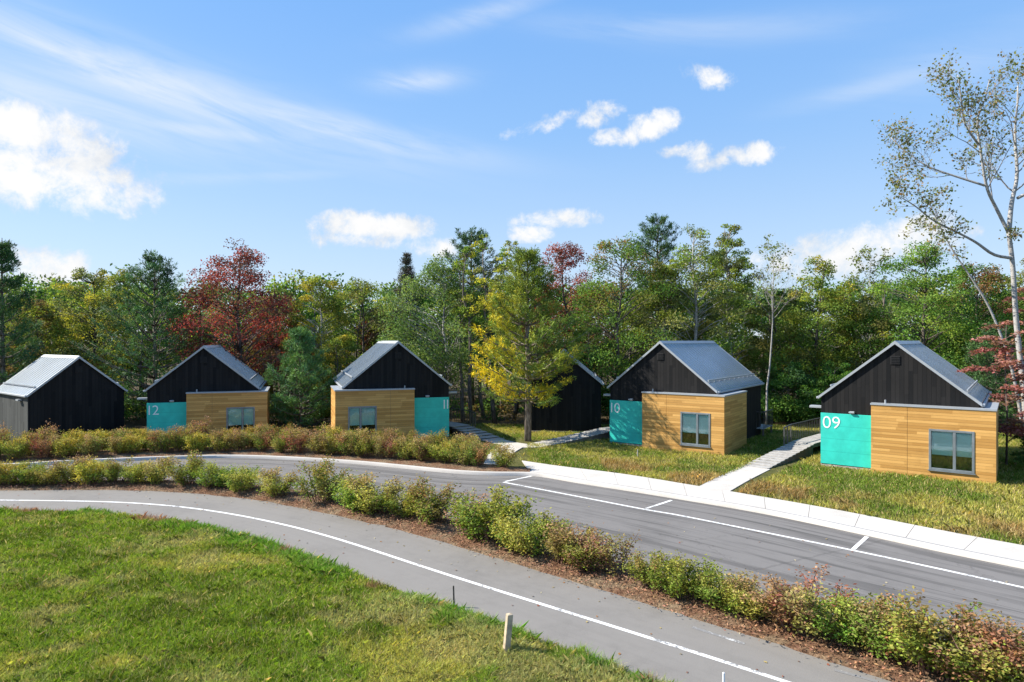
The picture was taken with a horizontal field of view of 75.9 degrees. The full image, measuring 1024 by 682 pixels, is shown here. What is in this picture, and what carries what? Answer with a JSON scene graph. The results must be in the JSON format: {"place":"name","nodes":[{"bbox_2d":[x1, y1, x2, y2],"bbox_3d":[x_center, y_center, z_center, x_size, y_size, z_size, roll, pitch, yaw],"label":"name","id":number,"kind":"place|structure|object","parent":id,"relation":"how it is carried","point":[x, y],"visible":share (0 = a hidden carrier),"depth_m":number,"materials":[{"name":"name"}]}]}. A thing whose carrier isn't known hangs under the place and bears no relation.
{"place":"outdoors","nodes":[
{"label":"outdoors","id":0,"kind":"place"},
{"bbox_2d":[0,490,890,681],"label":"cycle path","id":1,"kind":"structure","parent":0,"point":[640,653],"depth_m":14.67,"materials":[{"name":"grey asphalt"}]},
{"bbox_2d":[11,500,789,681],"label":"path line","id":2,"kind":"object","parent":1,"relation":"on","point":[661,641],"visible":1,"depth_m":14.23,"materials":[{"name":"white paint"}]},
{"bbox_2d":[0,342,1023,681],"bbox_3d":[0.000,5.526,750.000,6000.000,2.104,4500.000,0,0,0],"label":"ground","id":3,"kind":"structure","parent":0,"point":[142,424],"depth_m":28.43,"materials":[{"name":"green plant"}]},
{"bbox_2d":[0,239,45,385],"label":"pine tree","id":4,"kind":"object","parent":3,"relation":"on","point":[7,255],"visible":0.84,"depth_m":41.03,"materials":[{"name":"green plant"}]},
{"bbox_2d":[4,299,101,378],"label":"leafy tree","id":5,"kind":"object","parent":3,"relation":"on","point":[42,310],"visible":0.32,"depth_m":46.60,"materials":[{"name":"green plant"}]},
{"bbox_2d":[0,354,127,442],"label":"shed","id":6,"kind":"structure","parent":3,"relation":"on","point":[67,392],"depth_m":36.00,"materials":[{"name":"grey metal"},{"name":"timber"}]},
{"bbox_2d":[26,266,141,387],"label":"leafy tree","id":7,"kind":"object","parent":3,"relation":"on","point":[71,290],"visible":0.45,"depth_m":48.63,"materials":[{"name":"green plant"}]},
{"bbox_2d":[73,268,167,409],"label":"leafy tree","id":8,"kind":"object","parent":3,"relation":"on","point":[117,278],"visible":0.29,"depth_m":54.59,"materials":[{"name":"green plant"}]},
{"bbox_2d":[65,249,220,407],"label":"pine tree","id":9,"kind":"object","parent":3,"relation":"on","point":[147,281],"visible":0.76,"depth_m":45.28,"materials":[{"name":"green plant"}]},
{"bbox_2d":[137,345,269,443],"bbox_3d":[-18.696,3.263,40.965,6.831,6.015,8.696,0,0,-18],"label":"cabin","id":10,"kind":"object","parent":3,"relation":"on","point":[220,386],"visible":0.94,"depth_m":37.21,"materials":[{"name":"black wood"}]},
{"bbox_2d":[226,407,254,434],"bbox_3d":[-15.527,4.611,37.616,1.566,1.661,0.360,0,0,-18],"label":"window","id":11,"kind":"structure","parent":10,"relation":"in","point":[239,416],"depth_m":37.54,"materials":[{"name":"clear glass"}]},
{"bbox_2d":[164,237,315,385],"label":"maple tree","id":12,"kind":"object","parent":3,"relation":"on","point":[247,279],"visible":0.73,"depth_m":45.99,"materials":[{"name":"red plant"}]},
{"bbox_2d":[0,446,530,471],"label":"mulch bed","id":13,"kind":"object","parent":3,"relation":"on","point":[395,459],"visible":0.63,"depth_m":30.96,"materials":[{"name":"brown soil"}]},
{"bbox_2d":[0,434,35,458],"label":"shrub","id":14,"kind":"object","parent":13,"relation":"on","point":[19,448],"visible":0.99,"depth_m":30.26,"materials":[{"name":"green plant"}]},
{"bbox_2d":[24,431,61,457],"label":"shrub","id":15,"kind":"object","parent":13,"relation":"on","point":[38,447],"visible":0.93,"depth_m":30.55,"materials":[{"name":"brown plant"}]},
{"bbox_2d":[43,434,88,457],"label":"shrub","id":16,"kind":"object","parent":13,"relation":"on","point":[61,450],"visible":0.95,"depth_m":30.75,"materials":[{"name":"green plant"}]},
{"bbox_2d":[279,426,313,452],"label":"shrub","id":17,"kind":"object","parent":13,"relation":"on","point":[300,441],"visible":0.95,"depth_m":31.95,"materials":[{"name":"brown plant"}]},
{"bbox_2d":[489,442,519,466],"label":"shrub","id":18,"kind":"object","parent":13,"relation":"on","point":[505,454],"visible":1,"depth_m":28.28,"materials":[{"name":"green plant"}]},
{"bbox_2d":[226,296,307,413],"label":"maple tree","id":19,"kind":"object","parent":3,"relation":"on","point":[270,339],"visible":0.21,"depth_m":51.03,"materials":[{"name":"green plant"}]},
{"bbox_2d":[263,325,336,429],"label":"pine tree","id":20,"kind":"object","parent":3,"relation":"on","point":[300,336],"visible":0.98,"depth_m":40.59,"materials":[{"name":"green plant"}]},
{"bbox_2d":[280,275,362,418],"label":"leafy tree","id":21,"kind":"object","parent":3,"relation":"on","point":[341,317],"visible":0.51,"depth_m":48.74,"materials":[{"name":"green plant"}]},
{"bbox_2d":[314,334,357,417],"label":"leafy tree","id":22,"kind":"object","parent":3,"relation":"on","point":[343,342],"visible":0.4,"depth_m":44.73,"materials":[{"name":"green plant"}]},
{"bbox_2d":[0,504,698,681],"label":"grass","id":23,"kind":"structure","parent":3,"relation":"on","point":[478,636],"depth_m":12.70,"materials":[{"name":"green plant"}]},
{"bbox_2d":[312,277,396,372],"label":"leafy tree","id":24,"kind":"object","parent":3,"relation":"on","point":[367,287],"visible":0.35,"depth_m":52.70,"materials":[{"name":"green plant"}]},
{"bbox_2d":[330,341,456,439],"bbox_3d":[-7.540,2.993,39.967,6.831,6.015,8.696,0,0,-19],"label":"cabin","id":25,"kind":"object","parent":3,"relation":"on","point":[380,385],"visible":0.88,"depth_m":36.13,"materials":[{"name":"black wood"}]},
{"bbox_2d":[348,406,376,436],"bbox_3d":[-8.066,4.341,35.389,1.566,1.661,0.360,0,0,-19],"label":"window","id":26,"kind":"structure","parent":25,"relation":"in","point":[363,417],"depth_m":35.37,"materials":[{"name":"clear glass"}]},
{"bbox_2d":[382,250,432,361],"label":"pine tree","id":27,"kind":"object","parent":3,"relation":"on","point":[406,269],"visible":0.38,"depth_m":53.73,"materials":[{"name":"green plant"}]},
{"bbox_2d":[369,252,507,395],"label":"leafy tree","id":28,"kind":"object","parent":3,"relation":"on","point":[445,364],"visible":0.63,"depth_m":44.72,"materials":[{"name":"green plant"}]},
{"bbox_2d":[439,259,494,421],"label":"leafy tree","id":29,"kind":"object","parent":3,"relation":"on","point":[472,277],"visible":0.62,"depth_m":44.73,"materials":[{"name":"green plant"}]},
{"bbox_2d":[450,244,495,423],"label":"leafy tree","id":30,"kind":"object","parent":3,"relation":"on","point":[464,307],"visible":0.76,"depth_m":43.53,"materials":[{"name":"green plant"}]},
{"bbox_2d":[425,225,521,404],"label":"pine tree","id":31,"kind":"object","parent":3,"relation":"on","point":[466,241],"visible":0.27,"depth_m":51.59,"materials":[{"name":"green plant"}]},
{"bbox_2d":[449,408,503,440],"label":"boardwalk","id":32,"kind":"structure","parent":3,"relation":"on","point":[465,427],"depth_m":38.83,"materials":[{"name":"wood"}]},
{"bbox_2d":[0,478,964,681],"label":"mulch bed","id":33,"kind":"object","parent":3,"relation":"on","point":[733,623],"visible":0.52,"depth_m":15.20,"materials":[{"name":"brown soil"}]},
{"bbox_2d":[21,463,72,484],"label":"shrub","id":34,"kind":"object","parent":33,"relation":"on","point":[45,477],"visible":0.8,"depth_m":24.83,"materials":[{"name":"green plant"}]},
{"bbox_2d":[44,454,95,483],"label":"shrub","id":35,"kind":"object","parent":33,"relation":"on","point":[59,470],"visible":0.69,"depth_m":25.18,"materials":[{"name":"green plant"}]},
{"bbox_2d":[69,456,115,484],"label":"shrub","id":36,"kind":"object","parent":33,"relation":"on","point":[89,475],"visible":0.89,"depth_m":25.00,"materials":[{"name":"green plant"}]},
{"bbox_2d":[94,455,136,482],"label":"shrub","id":37,"kind":"object","parent":33,"relation":"on","point":[110,476],"visible":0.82,"depth_m":25.15,"materials":[{"name":"green plant"}]},
{"bbox_2d":[134,455,177,483],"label":"shrub","id":38,"kind":"object","parent":33,"relation":"on","point":[152,475],"visible":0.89,"depth_m":25.10,"materials":[{"name":"green plant"}]},
{"bbox_2d":[161,448,206,485],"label":"shrub","id":39,"kind":"object","parent":33,"relation":"on","point":[179,472],"visible":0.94,"depth_m":24.73,"materials":[{"name":"green plant"}]},
{"bbox_2d":[187,460,240,487],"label":"shrub","id":40,"kind":"object","parent":33,"relation":"on","point":[211,477],"visible":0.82,"depth_m":24.38,"materials":[{"name":"green plant"}]},
{"bbox_2d":[218,462,262,491],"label":"shrub","id":41,"kind":"object","parent":33,"relation":"on","point":[236,482],"visible":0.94,"depth_m":23.81,"materials":[{"name":"green plant"}]},
{"bbox_2d":[249,466,302,496],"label":"shrub","id":42,"kind":"object","parent":33,"relation":"on","point":[274,486],"visible":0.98,"depth_m":23.19,"materials":[{"name":"green plant"}]},
{"bbox_2d":[288,454,356,502],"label":"shrub","id":43,"kind":"object","parent":33,"relation":"on","point":[320,481],"visible":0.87,"depth_m":22.26,"materials":[{"name":"green plant"}]},
{"bbox_2d":[325,475,379,510],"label":"shrub","id":44,"kind":"object","parent":33,"relation":"on","point":[348,502],"visible":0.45,"depth_m":21.23,"materials":[{"name":"green plant"}]},
{"bbox_2d":[331,471,406,515],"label":"shrub","id":45,"kind":"object","parent":33,"relation":"on","point":[367,502],"visible":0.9,"depth_m":20.83,"materials":[{"name":"green plant"}]},
{"bbox_2d":[377,489,419,519],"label":"shrub","id":46,"kind":"object","parent":33,"relation":"on","point":[392,504],"visible":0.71,"depth_m":20.34,"materials":[{"name":"green plant"}]},
{"bbox_2d":[394,472,466,526],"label":"shrub","id":47,"kind":"object","parent":33,"relation":"on","point":[427,507],"visible":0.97,"depth_m":19.70,"materials":[{"name":"green plant"}]},
{"bbox_2d":[440,483,543,541],"bbox_3d":[-0.511,4.763,18.265,3.004,1.629,2.190,0,0,-12],"label":"shrub","id":48,"kind":"object","parent":33,"relation":"on","point":[472,519],"visible":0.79,"depth_m":17.92,"materials":[{"name":"green plant"}]},
{"bbox_2d":[487,507,573,556],"bbox_3d":[0.455,4.927,16.998,2.150,1.278,1.934,0,0,-10],"label":"shrub","id":49,"kind":"object","parent":33,"relation":"on","point":[514,536],"visible":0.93,"depth_m":16.86,"materials":[{"name":"green plant"}]},
{"bbox_2d":[538,515,600,564],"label":"shrub","id":50,"kind":"object","parent":33,"relation":"on","point":[555,542],"visible":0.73,"depth_m":15.99,"materials":[{"name":"green plant"}]},
{"bbox_2d":[559,526,618,570],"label":"shrub","id":51,"kind":"object","parent":33,"relation":"on","point":[580,551],"visible":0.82,"depth_m":15.53,"materials":[{"name":"green plant"}]},
{"bbox_2d":[579,522,641,576],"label":"shrub","id":52,"kind":"object","parent":33,"relation":"on","point":[607,549],"visible":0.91,"depth_m":15.44,"materials":[{"name":"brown plant"}]},
{"bbox_2d":[620,547,668,591],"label":"shrub","id":53,"kind":"object","parent":33,"relation":"on","point":[639,565],"visible":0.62,"depth_m":14.56,"materials":[{"name":"green plant"}]},
{"bbox_2d":[639,547,730,599],"bbox_3d":[3.635,5.013,14.029,2.083,1.060,1.519,0,0,2],"label":"shrub","id":54,"kind":"object","parent":33,"relation":"on","point":[674,568],"visible":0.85,"depth_m":13.94,"materials":[{"name":"green plant"}]},
{"bbox_2d":[686,565,757,615],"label":"shrub","id":55,"kind":"object","parent":33,"relation":"on","point":[708,592],"visible":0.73,"depth_m":13.32,"materials":[{"name":"green plant"}]},
{"bbox_2d":[713,568,794,620],"bbox_3d":[4.903,5.110,13.151,1.523,0.844,1.528,0,0,-31],"label":"shrub","id":56,"kind":"object","parent":33,"relation":"on","point":[750,610],"visible":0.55,"depth_m":13.02,"materials":[{"name":"green plant"}]},
{"bbox_2d":[740,562,858,640],"bbox_3d":[5.521,4.935,12.417,2.148,1.224,1.843,0,0,-33],"label":"shrub","id":57,"kind":"object","parent":33,"relation":"on","point":[799,605],"visible":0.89,"depth_m":12.24,"materials":[{"name":"green plant"}]},
{"bbox_2d":[795,587,894,645],"bbox_3d":[6.049,5.036,11.950,1.980,1.009,1.444,0,0,-18],"label":"shrub","id":58,"kind":"object","parent":33,"relation":"on","point":[844,630],"visible":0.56,"depth_m":11.77,"materials":[{"name":"green plant"}]},
{"bbox_2d":[830,589,916,660],"bbox_3d":[6.479,5.036,11.593,1.373,1.001,1.912,0,0,1],"label":"shrub","id":59,"kind":"object","parent":33,"relation":"on","point":[871,639],"visible":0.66,"depth_m":11.39,"materials":[{"name":"green plant"}]},
{"bbox_2d":[857,585,1008,674],"bbox_3d":[6.913,4.854,11.173,2.018,1.407,1.839,0,0,0],"label":"shrub","id":60,"kind":"object","parent":33,"relation":"on","point":[911,644],"visible":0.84,"depth_m":10.74,"materials":[{"name":"green plant"}]},
{"bbox_2d":[905,628,1020,681],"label":"shrub","id":61,"kind":"object","parent":33,"relation":"on","point":[965,664],"visible":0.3,"depth_m":10.42,"materials":[{"name":"green plant"}]},
{"bbox_2d":[918,599,1023,681],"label":"shrub","id":62,"kind":"object","parent":33,"relation":"on","point":[959,653],"visible":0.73,"depth_m":10.31,"materials":[{"name":"green plant"}]},
{"bbox_2d":[941,607,1023,681],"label":"shrub","id":63,"kind":"object","parent":33,"relation":"on","point":[995,654],"visible":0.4,"depth_m":10.18,"materials":[{"name":"green plant"}]},
{"bbox_2d":[962,612,1023,681],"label":"shrub","id":64,"kind":"object","parent":33,"relation":"on","point":[1015,645],"visible":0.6,"depth_m":10.19,"materials":[{"name":"green plant"}]},
{"bbox_2d":[463,234,510,417],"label":"leafy tree","id":65,"kind":"object","parent":3,"relation":"on","point":[481,405],"visible":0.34,"depth_m":46.83,"materials":[{"name":"green plant"}]},
{"bbox_2d":[472,256,518,423],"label":"leafy tree","id":66,"kind":"object","parent":3,"relation":"on","point":[482,319],"visible":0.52,"depth_m":43.37,"materials":[{"name":"green plant"}]},
{"bbox_2d":[0,263,1023,414],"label":"woods","id":67,"kind":"object","parent":3,"relation":"on","point":[47,292],"visible":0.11,"depth_m":57.59,"materials":[{"name":"green plant"}]},
{"bbox_2d":[493,240,535,419],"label":"leafy tree","id":68,"kind":"object","parent":3,"relation":"on","point":[504,254],"visible":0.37,"depth_m":45.79,"materials":[{"name":"green plant"}]},
{"bbox_2d":[466,245,603,441],"bbox_3d":[1.188,0.231,36.512,7.572,11.143,8.302,0,0,0],"label":"leafy tree","id":69,"kind":"object","parent":3,"relation":"on","point":[532,278],"visible":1,"depth_m":35.46,"materials":[{"name":"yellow plant"}]},
{"bbox_2d":[524,349,603,432],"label":"shed","id":70,"kind":"structure","parent":3,"relation":"on","point":[577,407],"depth_m":39.55,"materials":[{"name":"black timber boards"},{"name":"grey metal"}]},
{"bbox_2d":[504,241,623,377],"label":"maple tree","id":71,"kind":"object","parent":3,"relation":"on","point":[566,255],"visible":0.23,"depth_m":51.31,"materials":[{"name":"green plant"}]},
{"bbox_2d":[535,427,609,444],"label":"boardwalk","id":72,"kind":"structure","parent":3,"relation":"on","point":[599,433],"depth_m":36.31,"materials":[{"name":"grey wood"}]},
{"bbox_2d":[124,391,1021,425],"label":"undergrowth","id":73,"kind":"object","parent":3,"relation":"on","point":[130,410],"visible":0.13,"depth_m":47.38,"materials":[{"name":"green plant"}]},
{"bbox_2d":[567,325,630,410],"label":"leafy tree","id":74,"kind":"object","parent":3,"relation":"on","point":[607,371],"visible":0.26,"depth_m":44.05,"materials":[{"name":"green plant"}]},
{"bbox_2d":[556,231,694,408],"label":"leafy tree","id":75,"kind":"object","parent":3,"relation":"on","point":[628,253],"visible":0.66,"depth_m":45.61,"materials":[{"name":"green plant"}]},
{"bbox_2d":[609,213,704,355],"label":"pine tree","id":76,"kind":"object","parent":3,"relation":"on","point":[650,234],"visible":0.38,"depth_m":53.57,"materials":[{"name":"green plant"}]},
{"bbox_2d":[620,258,716,363],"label":"leafy tree","id":77,"kind":"object","parent":3,"relation":"on","point":[659,270],"visible":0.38,"depth_m":46.38,"materials":[{"name":"green plant"}]},
{"bbox_2d":[603,341,764,455],"bbox_3d":[9.876,2.993,36.859,6.831,6.015,8.696,0,0,35],"label":"cabin","id":78,"kind":"object","parent":3,"relation":"on","point":[699,396],"visible":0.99,"depth_m":33.59,"materials":[{"name":"brown wood"}]},
{"bbox_2d":[679,412,710,447],"bbox_3d":[9.056,4.341,32.326,1.566,1.661,0.360,0,0,35],"label":"window","id":79,"kind":"structure","parent":78,"relation":"in","point":[696,426],"depth_m":32.30,"materials":[{"name":"clear glass"}]},
{"bbox_2d":[637,223,752,362],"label":"leafy tree","id":80,"kind":"object","parent":3,"relation":"on","point":[683,260],"visible":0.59,"depth_m":45.20,"materials":[{"name":"green plant"}]},
{"bbox_2d":[698,223,763,370],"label":"leafy tree","id":81,"kind":"object","parent":3,"relation":"on","point":[735,267],"visible":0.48,"depth_m":48.41,"materials":[{"name":"green plant"}]},
{"bbox_2d":[700,466,769,491],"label":"footpath","id":82,"kind":"structure","parent":3,"relation":"on","point":[731,481],"depth_m":26.21,"materials":[{"name":"concrete"}]},
{"bbox_2d":[743,230,803,421],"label":"birch tree","id":83,"kind":"object","parent":3,"relation":"on","point":[772,259],"visible":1,"depth_m":41.42,"materials":[{"name":"green plant"}]},
{"bbox_2d":[742,288,818,403],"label":"leafy tree","id":84,"kind":"object","parent":3,"relation":"on","point":[777,344],"visible":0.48,"depth_m":48.46,"materials":[{"name":"green plant"}]},
{"bbox_2d":[742,417,820,468],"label":"boardwalk","id":85,"kind":"structure","parent":3,"relation":"on","point":[806,448],"depth_m":31.26,"materials":[{"name":"wood"}]},
{"bbox_2d":[758,361,820,422],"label":"leafy tree","id":86,"kind":"object","parent":3,"relation":"on","point":[786,411],"visible":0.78,"depth_m":42.99,"materials":[{"name":"green plant"}]},
{"bbox_2d":[758,255,864,417],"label":"maple tree","id":87,"kind":"object","parent":3,"relation":"on","point":[828,303],"visible":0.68,"depth_m":46.35,"materials":[{"name":"green plant"}]},
{"bbox_2d":[801,360,851,422],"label":"leafy tree","id":88,"kind":"object","parent":3,"relation":"on","point":[841,374],"visible":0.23,"depth_m":43.21,"materials":[{"name":"green plant"}]},
{"bbox_2d":[805,244,901,362],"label":"birch tree","id":89,"kind":"object","parent":3,"relation":"on","point":[874,302],"visible":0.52,"depth_m":49.77,"materials":[{"name":"green plant"}]},
{"bbox_2d":[793,292,917,381],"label":"leafy tree","id":90,"kind":"object","parent":3,"relation":"on","point":[862,305],"visible":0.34,"depth_m":46.11,"materials":[{"name":"green plant"}]},
{"bbox_2d":[809,341,998,483],"bbox_3d":[18.339,2.993,30.436,6.831,6.015,8.696,0,0,38],"label":"cabin","id":91,"kind":"object","parent":3,"relation":"on","point":[916,408],"visible":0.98,"depth_m":27.03,"materials":[{"name":"grey metal"},{"name":"timber"},{"name":"teal painted panel"}]},
{"bbox_2d":[928,429,975,474],"bbox_3d":[17.357,4.341,25.933,1.566,1.661,0.360,0,0,38],"label":"window","id":92,"kind":"structure","parent":91,"relation":"in","point":[951,451],"depth_m":25.89,"materials":[{"name":"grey glass"}]},
{"bbox_2d":[856,240,986,369],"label":"maple tree","id":93,"kind":"object","parent":3,"relation":"on","point":[924,262],"visible":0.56,"depth_m":44.56,"materials":[{"name":"green plant"}]},
{"bbox_2d":[871,47,1023,417],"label":"birch tree","id":94,"kind":"object","parent":3,"relation":"on","point":[1008,228],"visible":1,"depth_m":33.23,"materials":[{"name":"green plant"}]},
{"bbox_2d":[913,262,1023,404],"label":"leafy tree","id":95,"kind":"object","parent":3,"relation":"on","point":[992,275],"visible":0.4,"depth_m":46.41,"materials":[{"name":"green plant"}]},
{"bbox_2d":[917,195,1023,426],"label":"birch tree","id":96,"kind":"object","parent":3,"relation":"on","point":[951,246],"visible":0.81,"depth_m":33.17,"materials":[{"name":"green plant"}]},
{"bbox_2d":[957,323,1023,465],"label":"maple sapling","id":97,"kind":"object","parent":3,"relation":"on","point":[1011,428],"visible":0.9,"depth_m":28.66,"materials":[{"name":"red plant"}]},
{"bbox_2d":[962,320,1023,422],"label":"tree","id":98,"kind":"object","parent":3,"relation":"on","point":[994,383],"visible":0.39,"depth_m":39.69,"materials":[{"name":"green plant"}]},
{"bbox_2d":[967,258,1023,384],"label":"leafy tree","id":99,"kind":"object","parent":3,"relation":"on","point":[1018,283],"visible":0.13,"depth_m":44.28,"materials":[{"name":"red plant"}]},
{"bbox_2d":[0,0,1023,341],"label":"sky","id":100,"kind":"structure","parent":0,"point":[347,137],"materials":[{"name":"blue"}]},
{"bbox_2d":[17,458,1023,639],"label":"road","id":101,"kind":"structure","parent":0,"point":[727,547],"depth_m":18.32,"materials":[{"name":"grey asphalt"}]},
{"bbox_2d":[3,455,1023,568],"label":"kerb","id":102,"kind":"structure","parent":101,"relation":"on","point":[949,550],"depth_m":23.48,"materials":[{"name":"concrete"}]},
{"bbox_2d":[503,482,1023,587],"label":"parking line","id":103,"kind":"object","parent":101,"relation":"on","point":[788,537],"visible":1,"depth_m":18.58,"materials":[{"name":"white paint"}]},
{"bbox_2d":[522,460,1023,560],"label":"pavement","id":104,"kind":"structure","parent":0,"point":[967,542],"depth_m":21.25,"materials":[{"name":"concrete"}]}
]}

